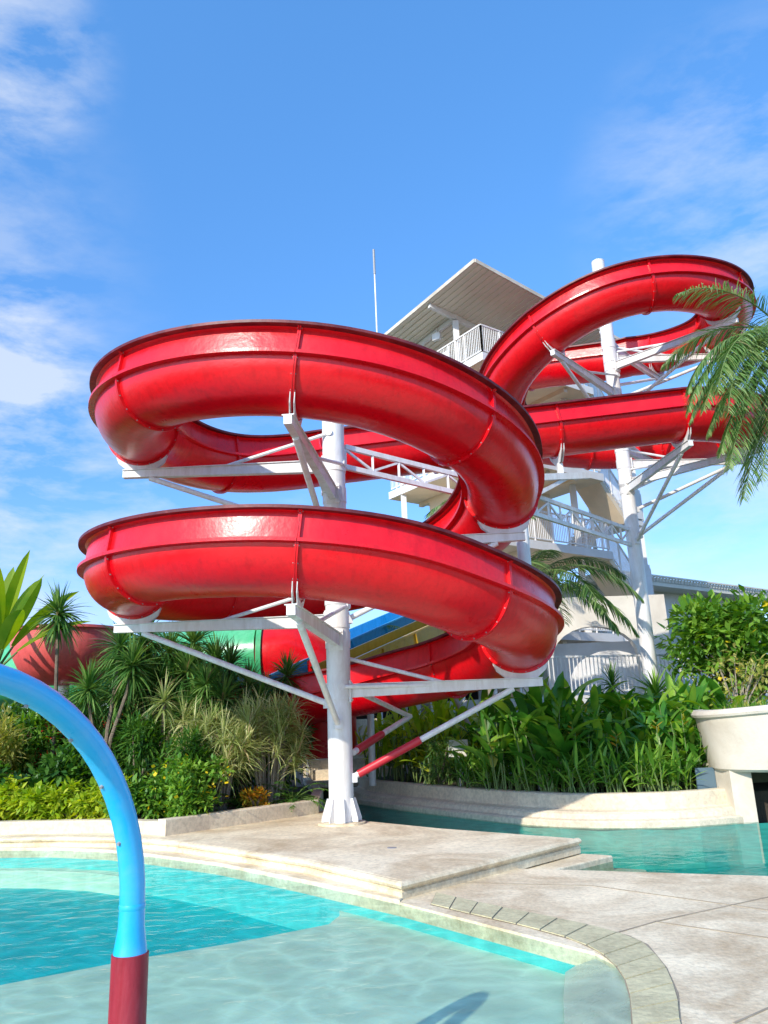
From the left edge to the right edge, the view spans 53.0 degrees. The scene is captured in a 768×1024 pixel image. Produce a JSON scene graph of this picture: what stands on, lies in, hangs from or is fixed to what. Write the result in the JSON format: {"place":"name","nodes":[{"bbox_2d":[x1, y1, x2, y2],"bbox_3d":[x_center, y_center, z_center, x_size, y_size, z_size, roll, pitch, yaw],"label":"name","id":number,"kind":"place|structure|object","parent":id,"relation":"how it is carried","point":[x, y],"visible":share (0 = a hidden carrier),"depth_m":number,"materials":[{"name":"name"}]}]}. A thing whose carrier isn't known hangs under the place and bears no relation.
{"place":"outdoors","nodes":[
{"label":"outdoors","id":0,"kind":"place"},
{"bbox_2d":[10,624,114,696],"bbox_3d":[-7.271,4.588,17.385,2.584,3.810,2.432,-2,-15,0],"label":"slide bowl","id":1,"kind":"object","parent":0,"point":[39,665],"visible":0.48,"depth_m":16.89,"materials":[{"name":"red plastic"}]},
{"bbox_2d":[0,888,296,984],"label":"pool floor","id":2,"kind":"structure","parent":0,"point":[45,932],"depth_m":8.66,"materials":[{"name":"teal tile"}]},
{"bbox_2d":[0,868,119,895],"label":"underwater step","id":3,"kind":"object","parent":2,"relation":"on","point":[102,881],"visible":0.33,"depth_m":11.15,"materials":[{"name":"concrete"}]},
{"bbox_2d":[0,911,564,1023],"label":"pool shelf","id":4,"kind":"object","parent":2,"relation":"on","point":[346,968],"visible":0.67,"depth_m":5.60,"materials":[{"name":"teal tile"}]},
{"bbox_2d":[0,664,148,1023],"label":"water spray hoop","id":5,"kind":"object","parent":4,"relation":"on","point":[74,725],"visible":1,"depth_m":3.19,"materials":[{"name":"blue metal"}]},
{"bbox_2d":[563,959,630,1023],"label":"beach entry","id":6,"kind":"object","parent":4,"relation":"on","point":[595,991],"visible":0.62,"depth_m":4.88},
{"bbox_2d":[0,858,574,973],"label":"pool wall","id":7,"kind":"structure","parent":2,"relation":"on","point":[294,910],"depth_m":8.92,"materials":[{"name":"tile"}]},
{"bbox_2d":[81,777,356,798],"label":"garden ground","id":8,"kind":"structure","parent":0,"point":[325,794],"depth_m":20.75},
{"bbox_2d":[303,712,390,787],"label":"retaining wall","id":9,"kind":"structure","parent":8,"relation":"on","point":[321,772],"depth_m":20.75,"materials":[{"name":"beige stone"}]},
{"bbox_2d":[559,574,767,685],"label":"white building","id":10,"kind":"structure","parent":8,"relation":"on","point":[670,589],"depth_m":32.81,"materials":[{"name":"paint"}]},
{"bbox_2d":[137,780,311,819],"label":"planter soil","id":11,"kind":"structure","parent":0,"point":[290,791],"depth_m":16.63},
{"bbox_2d":[0,774,30,820],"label":"hedge bush","id":12,"kind":"object","parent":11,"relation":"on","point":[5,813],"visible":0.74,"depth_m":12.85,"materials":[{"name":"green plant"}]},
{"bbox_2d":[0,704,35,777],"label":"shrub","id":13,"kind":"object","parent":11,"relation":"on","point":[10,740],"visible":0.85,"depth_m":14.12,"materials":[{"name":"green plant"}]},
{"bbox_2d":[0,760,52,807],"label":"shrub","id":14,"kind":"object","parent":11,"relation":"on","point":[30,783],"visible":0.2,"depth_m":13.25,"materials":[{"name":"green plant"}]},
{"bbox_2d":[0,708,72,781],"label":"leafy bush","id":15,"kind":"object","parent":11,"relation":"on","point":[44,734],"visible":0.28,"depth_m":14.84,"materials":[{"name":"green plant"}]},
{"bbox_2d":[3,779,69,819],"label":"hedge bush","id":16,"kind":"object","parent":11,"relation":"on","point":[34,800],"visible":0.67,"depth_m":12.64,"materials":[{"name":"green plant"}]},
{"bbox_2d":[0,550,90,664],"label":"banana plant","id":17,"kind":"object","parent":11,"relation":"on","point":[15,610],"visible":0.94,"depth_m":15.46,"materials":[{"name":"green plant"}]},
{"bbox_2d":[2,578,108,782],"bbox_3d":[-6.425,3.571,15.363,2.254,4.498,1.498,-2,-15,0],"label":"dracaena","id":18,"kind":"object","parent":11,"relation":"on","point":[58,613],"visible":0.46,"depth_m":15.48,"materials":[{"name":"green plant"}]},
{"bbox_2d":[22,731,115,793],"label":"shrub","id":19,"kind":"object","parent":11,"relation":"on","point":[76,768],"visible":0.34,"depth_m":13.44,"materials":[{"name":"green plant"}]},
{"bbox_2d":[37,775,102,819],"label":"hedge bush","id":20,"kind":"object","parent":11,"relation":"on","point":[74,789],"visible":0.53,"depth_m":12.60,"materials":[{"name":"green plant"}]},
{"bbox_2d":[45,689,131,777],"bbox_3d":[-5.850,4.926,15.324,1.918,2.801,1.586,-2,-15,0],"label":"leafy bush","id":21,"kind":"object","parent":11,"relation":"on","point":[102,734],"visible":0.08,"depth_m":15.15,"materials":[{"name":"green plant"}]},
{"bbox_2d":[64,773,131,818],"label":"hedge bush","id":22,"kind":"object","parent":11,"relation":"on","point":[89,811],"visible":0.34,"depth_m":12.44,"materials":[{"name":"green plant"}]},
{"bbox_2d":[59,619,163,808],"bbox_3d":[-5.238,3.751,14.788,2.186,3.750,1.812,-2,-15,0],"label":"dracaena","id":23,"kind":"object","parent":11,"relation":"on","point":[129,675],"visible":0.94,"depth_m":14.81,"materials":[{"name":"green plant"}]},
{"bbox_2d":[97,773,159,817],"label":"shrub","id":24,"kind":"object","parent":11,"relation":"on","point":[137,792],"visible":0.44,"depth_m":12.16,"materials":[{"name":"green plant"}]},
{"bbox_2d":[90,708,173,814],"bbox_3d":[-4.448,4.606,13.786,1.387,2.249,1.500,-2,-15,0],"label":"leafy bush","id":25,"kind":"object","parent":11,"relation":"on","point":[142,743],"visible":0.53,"depth_m":13.76,"materials":[{"name":"green plant"}]},
{"bbox_2d":[94,620,189,723],"bbox_3d":[-4.893,3.815,15.501,2.332,3.979,1.510,-5,-16,10],"label":"dracaena","id":26,"kind":"object","parent":11,"relation":"on","point":[155,650],"visible":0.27,"depth_m":15.48,"materials":[{"name":"green plant"}]},
{"bbox_2d":[111,632,212,761],"bbox_3d":[-4.377,3.921,15.349,2.221,3.653,1.518,-2,-15,0],"label":"dracaena","id":27,"kind":"object","parent":11,"relation":"on","point":[184,662],"visible":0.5,"depth_m":15.43,"materials":[{"name":"green plant"}]},
{"bbox_2d":[138,669,215,764],"bbox_3d":[-3.863,4.120,14.117,1.510,2.574,1.161,-2,-15,0],"label":"dracaena","id":28,"kind":"object","parent":11,"relation":"on","point":[162,712],"visible":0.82,"depth_m":14.18,"materials":[{"name":"green plant"}]},
{"bbox_2d":[0,629,356,758],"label":"water slide","id":29,"kind":"object","parent":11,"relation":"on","point":[266,646],"visible":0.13,"depth_m":18.26,"materials":[{"name":"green plastic"}]},
{"bbox_2d":[145,724,225,817],"bbox_3d":[-3.376,4.529,13.183,1.481,1.744,1.423,-2,-15,0],"label":"leafy bush","id":30,"kind":"object","parent":11,"relation":"on","point":[194,744],"visible":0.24,"depth_m":13.10,"materials":[{"name":"green plant"}]},
{"bbox_2d":[138,752,234,818],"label":"flowering shrub","id":31,"kind":"object","parent":11,"relation":"on","point":[188,795],"visible":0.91,"depth_m":12.15,"materials":[{"name":"green plant"}]},
{"bbox_2d":[149,631,243,701],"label":"dracaena","id":32,"kind":"object","parent":11,"relation":"on","point":[195,637],"visible":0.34,"depth_m":15.97,"materials":[{"name":"green plant"}]},
{"bbox_2d":[159,653,252,737],"bbox_3d":[-3.427,4.134,14.832,1.969,2.895,1.353,-2,-15,0],"label":"dracaena","id":33,"kind":"object","parent":11,"relation":"on","point":[222,689],"visible":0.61,"depth_m":14.85,"materials":[{"name":"green plant"}]},
{"bbox_2d":[161,694,273,812],"bbox_3d":[-2.936,4.223,13.702,2.103,2.077,2.067,-2,-15,0],"label":"spiky shrub","id":34,"kind":"object","parent":11,"relation":"on","point":[235,750],"visible":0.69,"depth_m":13.41,"materials":[{"name":"green plant"}]},
{"bbox_2d":[185,636,273,778],"bbox_3d":[-3.158,4.107,15.481,2.075,3.273,1.348,-2,-15,0],"label":"dracaena","id":35,"kind":"object","parent":11,"relation":"on","point":[229,654],"visible":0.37,"depth_m":15.68,"materials":[{"name":"green plant"}]},
{"bbox_2d":[210,673,272,798],"bbox_3d":[-2.787,4.534,15.359,1.646,2.720,1.442,-2,-15,0],"label":"leafy bush","id":36,"kind":"object","parent":11,"relation":"on","point":[261,690],"visible":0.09,"depth_m":15.25,"materials":[{"name":"green plant"}]},
{"bbox_2d":[239,786,271,807],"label":"shrub","id":37,"kind":"object","parent":11,"relation":"on","point":[251,800],"visible":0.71,"depth_m":13.06,"materials":[{"name":"orange plant"}]},
{"bbox_2d":[220,684,321,803],"bbox_3d":[-2.084,4.241,14.166,2.078,2.225,1.877,-2,-15,0],"label":"spiky shrub","id":38,"kind":"object","parent":11,"relation":"on","point":[276,720],"visible":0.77,"depth_m":14.00,"materials":[{"name":"green plant"}]},
{"bbox_2d":[239,680,317,792],"bbox_3d":[-2.870,5.066,17.369,2.868,2.723,1.838,-2,-15,0],"label":"backing shrub","id":39,"kind":"object","parent":11,"relation":"on","point":[310,738],"visible":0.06,"depth_m":16.82,"materials":[{"name":"green plant"}]},
{"bbox_2d":[255,647,307,795],"bbox_3d":[-2.215,4.333,16.047,1.672,3.062,1.242,9,-19,-35],"label":"dracaena","id":40,"kind":"object","parent":11,"relation":"on","point":[288,669],"visible":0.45,"depth_m":16.25,"materials":[{"name":"green plant"}]},
{"bbox_2d":[254,781,328,811],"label":"fern","id":41,"kind":"object","parent":11,"relation":"on","point":[290,798],"visible":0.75,"depth_m":13.72,"materials":[{"name":"green plant"}]},
{"bbox_2d":[0,811,575,880],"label":"stone platform","id":42,"kind":"structure","parent":0,"point":[418,851],"depth_m":9.88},
{"bbox_2d":[0,819,157,834],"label":"planter wall","id":43,"kind":"structure","parent":42,"relation":"on","point":[73,826],"depth_m":12.20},
{"bbox_2d":[0,846,402,915],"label":"pool ledge","id":44,"kind":"object","parent":42,"relation":"attached to","point":[322,887],"visible":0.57,"depth_m":9.27,"materials":[{"name":"concrete"}]},
{"bbox_2d":[158,777,323,835],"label":"planter wall","id":45,"kind":"structure","parent":42,"relation":"on","point":[201,822],"depth_m":12.41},
{"bbox_2d":[0,836,580,898],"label":"platform coping","id":46,"kind":"object","parent":42,"relation":"on","point":[415,886],"visible":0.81,"depth_m":8.85,"materials":[{"name":"concrete"}]},
{"bbox_2d":[107,391,547,826],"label":"support column","id":47,"kind":"structure","parent":42,"relation":"on","point":[330,626],"depth_m":12.50,"materials":[{"name":"metal"}]},
{"bbox_2d":[344,444,457,493],"bbox_3d":[1.000,-0.637,14.801,4.095,0.700,0.070,8,-18,-33],"label":"lattice truss","id":48,"kind":"object","parent":47,"relation":"attached to","point":[399,462],"visible":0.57,"depth_m":14.32,"materials":[{"name":"metal"}]},
{"bbox_2d":[0,0,767,711],"label":"sky","id":49,"kind":"structure","parent":0,"point":[165,164],"materials":[{"name":"blue"}]},
{"bbox_2d":[378,767,767,822],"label":"garden soil","id":50,"kind":"structure","parent":0,"point":[761,793],"depth_m":13.46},
{"bbox_2d":[241,612,415,786],"bbox_3d":[-0.364,4.347,20.776,1.360,5.347,8.362,-15,-20,38],"label":"water slide","id":51,"kind":"object","parent":50,"relation":"on","point":[367,631],"visible":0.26,"depth_m":20.80,"materials":[{"name":"blue plastic"}]},
{"bbox_2d":[355,711,404,779],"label":"ginger plant","id":52,"kind":"object","parent":50,"relation":"on","point":[379,722],"visible":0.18,"depth_m":19.24,"materials":[{"name":"green plant"}]},
{"bbox_2d":[310,621,464,785],"bbox_3d":[1.230,4.139,19.884,1.160,5.148,7.639,-15,-20,38],"label":"water slide","id":53,"kind":"object","parent":50,"relation":"on","point":[401,638],"visible":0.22,"depth_m":18.72,"materials":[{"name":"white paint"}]},
{"bbox_2d":[362,706,425,781],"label":"ginger plant","id":54,"kind":"object","parent":50,"relation":"on","point":[394,740],"visible":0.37,"depth_m":18.24,"materials":[{"name":"green plant"}]},
{"bbox_2d":[387,705,450,783],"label":"ginger plant","id":55,"kind":"object","parent":50,"relation":"on","point":[416,725],"visible":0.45,"depth_m":17.36,"materials":[{"name":"green plant"}]},
{"bbox_2d":[374,697,463,780],"bbox_3d":[0.922,5.507,19.038,2.213,2.099,2.132,2,-16,-15],"label":"ginger plant","id":56,"kind":"object","parent":50,"relation":"on","point":[395,716],"visible":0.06,"depth_m":19.13,"materials":[{"name":"green plant"}]},
{"bbox_2d":[399,702,475,784],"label":"ginger plant","id":57,"kind":"object","parent":50,"relation":"on","point":[444,734],"visible":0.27,"depth_m":17.20,"materials":[{"name":"green plant"}]},
{"bbox_2d":[419,735,456,785],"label":"shrub","id":58,"kind":"object","parent":50,"relation":"on","point":[437,779],"visible":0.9,"depth_m":15.98,"materials":[{"name":"green plant"}]},
{"bbox_2d":[421,698,465,780],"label":"ginger plant","id":59,"kind":"object","parent":50,"relation":"on","point":[439,713],"visible":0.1,"depth_m":17.97,"materials":[{"name":"green plant"}]},
{"bbox_2d":[411,700,485,781],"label":"ginger plant","id":60,"kind":"object","parent":50,"relation":"on","point":[447,713],"visible":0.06,"depth_m":17.94,"materials":[{"name":"green plant"}]},
{"bbox_2d":[443,743,485,787],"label":"fringe plant","id":61,"kind":"object","parent":50,"relation":"on","point":[470,773],"visible":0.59,"depth_m":15.06,"materials":[{"name":"green plant"}]},
{"bbox_2d":[443,706,506,787],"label":"heliconia","id":62,"kind":"object","parent":50,"relation":"on","point":[455,732],"visible":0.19,"depth_m":16.14,"materials":[{"name":"green plant"}]},
{"bbox_2d":[466,746,519,790],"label":"fringe plant","id":63,"kind":"object","parent":50,"relation":"on","point":[487,774],"visible":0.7,"depth_m":14.41,"materials":[{"name":"green plant"}]},
{"bbox_2d":[470,717,527,789],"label":"heliconia","id":64,"kind":"object","parent":50,"relation":"on","point":[483,732],"visible":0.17,"depth_m":14.91,"materials":[{"name":"green plant"}]},
{"bbox_2d":[453,676,556,790],"bbox_3d":[2.496,4.071,14.337,2.450,2.228,2.162,-1,-16,-5],"label":"heliconia","id":65,"kind":"object","parent":50,"relation":"on","point":[504,707],"visible":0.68,"depth_m":14.18,"materials":[{"name":"green plant"}]},
{"bbox_2d":[384,259,653,699],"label":"stair tower","id":66,"kind":"structure","parent":50,"relation":"on","point":[470,313],"depth_m":27.53,"materials":[{"name":"white paint"}]},
{"bbox_2d":[27,254,767,766],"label":"water slide","id":67,"kind":"object","parent":66,"relation":"attached to","point":[489,436],"visible":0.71,"depth_m":10.80,"materials":[{"name":"red plastic"}]},
{"bbox_2d":[502,754,544,790],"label":"fringe plant","id":68,"kind":"object","parent":50,"relation":"on","point":[517,775],"visible":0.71,"depth_m":13.83,"materials":[{"name":"green plant"}]},
{"bbox_2d":[526,755,576,791],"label":"fringe plant","id":69,"kind":"object","parent":50,"relation":"on","point":[551,781],"visible":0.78,"depth_m":13.45,"materials":[{"name":"green plant"}]},
{"bbox_2d":[489,661,615,792],"bbox_3d":[3.028,3.894,14.042,2.393,2.374,2.433,-7,-16,15],"label":"heliconia","id":70,"kind":"object","parent":50,"relation":"on","point":[563,714],"visible":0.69,"depth_m":13.81,"materials":[{"name":"green plant"}]},
{"bbox_2d":[516,443,591,789],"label":"support column","id":71,"kind":"structure","parent":50,"relation":"on","point":[523,547],"depth_m":16.81,"materials":[{"name":"metal"}]},
{"bbox_2d":[533,495,631,546],"bbox_3d":[4.682,0.214,18.162,0.070,0.650,5.691,-14,-20,37],"label":"lattice truss","id":72,"kind":"object","parent":71,"relation":"attached to","point":[571,512],"visible":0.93,"depth_m":18.12,"materials":[{"name":"metal"}]},
{"bbox_2d":[534,717,606,792],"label":"heliconia","id":73,"kind":"object","parent":50,"relation":"on","point":[583,732],"visible":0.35,"depth_m":13.51,"materials":[{"name":"green plant"}]},
{"bbox_2d":[548,736,610,792],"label":"fringe plant","id":74,"kind":"object","parent":50,"relation":"on","point":[577,770],"visible":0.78,"depth_m":13.09,"materials":[{"name":"green plant"}]},
{"bbox_2d":[531,549,643,686],"bbox_3d":[3.841,3.402,18.767,5.076,5.769,4.486,-2,-15,0],"label":"palm tree","id":75,"kind":"object","parent":50,"relation":"on","point":[585,588],"visible":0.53,"depth_m":18.72,"materials":[{"name":"green plant"}]},
{"bbox_2d":[416,691,767,774],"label":"terrace","id":76,"kind":"structure","parent":50,"relation":"on","point":[477,702],"depth_m":20.03,"materials":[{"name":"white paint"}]},
{"bbox_2d":[522,594,675,694],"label":"arched wall","id":77,"kind":"structure","parent":76,"relation":"on","point":[583,617],"depth_m":23.61,"materials":[{"name":"white paint"}]},
{"bbox_2d":[520,654,718,693],"bbox_3d":[8.166,4.500,21.403,10.066,1.025,0.911,5,-17,-25],"label":"railing","id":78,"kind":"object","parent":76,"relation":"on","point":[593,656],"visible":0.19,"depth_m":20.38,"materials":[{"name":"metal"}]},
{"bbox_2d":[567,706,647,792],"bbox_3d":[3.845,4.234,13.770,1.544,1.505,1.518,-2,-15,0],"label":"heliconia","id":79,"kind":"object","parent":50,"relation":"on","point":[607,729],"visible":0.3,"depth_m":13.57,"materials":[{"name":"green plant"}]},
{"bbox_2d":[574,743,642,792],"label":"fringe plant","id":80,"kind":"object","parent":50,"relation":"on","point":[609,779],"visible":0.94,"depth_m":12.91,"materials":[{"name":"green plant"}]},
{"bbox_2d":[572,680,645,786],"bbox_3d":[4.395,4.332,15.198,1.976,2.037,2.240,-13,-18,33],"label":"heliconia","id":81,"kind":"object","parent":50,"relation":"on","point":[595,695],"visible":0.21,"depth_m":15.16,"materials":[{"name":"green plant"}]},
{"bbox_2d":[594,662,631,693],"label":"dracaena","id":82,"kind":"object","parent":50,"relation":"on","point":[611,672],"visible":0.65,"depth_m":18.14,"materials":[{"name":"green plant"}]},
{"bbox_2d":[599,738,670,791],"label":"fringe plant","id":83,"kind":"object","parent":50,"relation":"on","point":[634,776],"visible":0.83,"depth_m":12.87,"materials":[{"name":"green plant"}]},
{"bbox_2d":[605,718,668,791],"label":"heliconia","id":84,"kind":"object","parent":50,"relation":"on","point":[639,736],"visible":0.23,"depth_m":13.72,"materials":[{"name":"green plant"}]},
{"bbox_2d":[599,699,683,788],"bbox_3d":[4.942,4.310,14.410,1.567,1.616,1.777,-3,-16,3],"label":"heliconia","id":85,"kind":"object","parent":50,"relation":"on","point":[650,717],"visible":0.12,"depth_m":14.33,"materials":[{"name":"green plant"}]},
{"bbox_2d":[612,693,684,741],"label":"heliconia","id":86,"kind":"object","parent":50,"relation":"on","point":[638,707],"visible":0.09,"depth_m":14.71,"materials":[{"name":"green plant"}]},
{"bbox_2d":[543,258,763,692],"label":"support column","id":87,"kind":"structure","parent":50,"relation":"on","point":[616,359],"depth_m":20.36,"materials":[{"name":"metal"}]},
{"bbox_2d":[625,671,689,783],"bbox_3d":[5.780,4.217,15.193,2.168,2.150,2.205,11,-20,-40],"label":"heliconia","id":88,"kind":"object","parent":50,"relation":"on","point":[668,681],"visible":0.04,"depth_m":15.24,"materials":[{"name":"green plant"}]},
{"bbox_2d":[624,733,695,791],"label":"fringe plant","id":89,"kind":"object","parent":50,"relation":"on","point":[657,764],"visible":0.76,"depth_m":12.90,"materials":[{"name":"green plant"}]},
{"bbox_2d":[628,665,696,699],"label":"dracaena","id":90,"kind":"object","parent":50,"relation":"on","point":[654,687],"visible":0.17,"depth_m":17.43,"materials":[{"name":"green plant"}]},
{"bbox_2d":[628,709,707,790],"bbox_3d":[5.107,4.195,13.573,1.525,1.378,1.402,-5,-16,11],"label":"heliconia","id":91,"kind":"object","parent":50,"relation":"on","point":[664,730],"visible":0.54,"depth_m":13.56,"materials":[{"name":"green plant"}]},
{"bbox_2d":[631,685,705,787],"bbox_3d":[5.411,4.194,14.413,1.839,1.807,2.000,-7,-16,16],"label":"heliconia","id":92,"kind":"object","parent":50,"relation":"on","point":[664,711],"visible":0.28,"depth_m":14.18,"materials":[{"name":"green plant"}]},
{"bbox_2d":[653,748,705,790],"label":"fringe plant","id":93,"kind":"object","parent":50,"relation":"on","point":[666,779],"visible":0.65,"depth_m":12.98,"materials":[{"name":"green plant"}]},
{"bbox_2d":[662,714,708,789],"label":"heliconia","id":94,"kind":"object","parent":50,"relation":"on","point":[693,748],"visible":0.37,"depth_m":13.48,"materials":[{"name":"green plant"}]},
{"bbox_2d":[665,683,721,728],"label":"heliconia","id":95,"kind":"object","parent":50,"relation":"on","point":[692,696],"visible":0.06,"depth_m":14.47,"materials":[{"name":"green plant"}]},
{"bbox_2d":[654,584,767,704],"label":"plumeria tree","id":96,"kind":"object","parent":50,"relation":"on","point":[712,628],"visible":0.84,"depth_m":18.71,"materials":[{"name":"green plant"}]},
{"bbox_2d":[660,278,767,505],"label":"palm tree","id":97,"kind":"object","parent":50,"relation":"on","point":[741,348],"visible":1,"depth_m":13.03,"materials":[{"name":"green plant"}]},
{"bbox_2d":[670,674,759,710],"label":"heliconia","id":98,"kind":"object","parent":50,"relation":"on","point":[714,687],"visible":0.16,"depth_m":14.92,"materials":[{"name":"green plant"}]},
{"bbox_2d":[689,643,767,709],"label":"bare shrub","id":99,"kind":"object","parent":50,"relation":"on","point":[749,679],"visible":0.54,"depth_m":15.58,"materials":[{"name":"green plant"}]},
{"bbox_2d":[400,868,767,1023],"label":"pool deck","id":100,"kind":"structure","parent":0,"point":[718,977],"depth_m":6.31,"materials":[{"name":"concrete"}]},
{"bbox_2d":[430,892,680,1023],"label":"paver border","id":101,"kind":"object","parent":100,"relation":"on","point":[642,969],"visible":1,"depth_m":5.38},
{"bbox_2d":[463,882,767,1023],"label":"deck joints","id":102,"kind":"object","parent":100,"relation":"on","point":[748,1016],"visible":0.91,"depth_m":6.42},
{"bbox_2d":[646,863,767,875],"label":"river floor","id":103,"kind":"structure","parent":0,"point":[758,869],"depth_m":11.63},
{"bbox_2d":[323,799,767,869],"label":"river basin wall","id":104,"kind":"structure","parent":103,"relation":"on","point":[697,847],"depth_m":12.07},
{"bbox_2d":[525,853,613,870],"bbox_3d":[1.621,4.201,8.770,2.559,0.265,0.617,11,-20,-39],"label":"river step","id":105,"kind":"object","parent":104,"relation":"attached to","point":[590,862],"visible":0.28,"depth_m":9.13,"materials":[{"name":"concrete"}]},
{"bbox_2d":[353,776,743,828],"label":"river wall","id":106,"kind":"structure","parent":103,"relation":"on","point":[707,807],"depth_m":12.80,"materials":[{"name":"concrete"}]},
{"bbox_2d":[688,705,767,862],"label":"curved parapet","id":107,"kind":"structure","parent":103,"relation":"on","point":[735,740],"depth_m":12.37,"materials":[{"name":"white concrete"}]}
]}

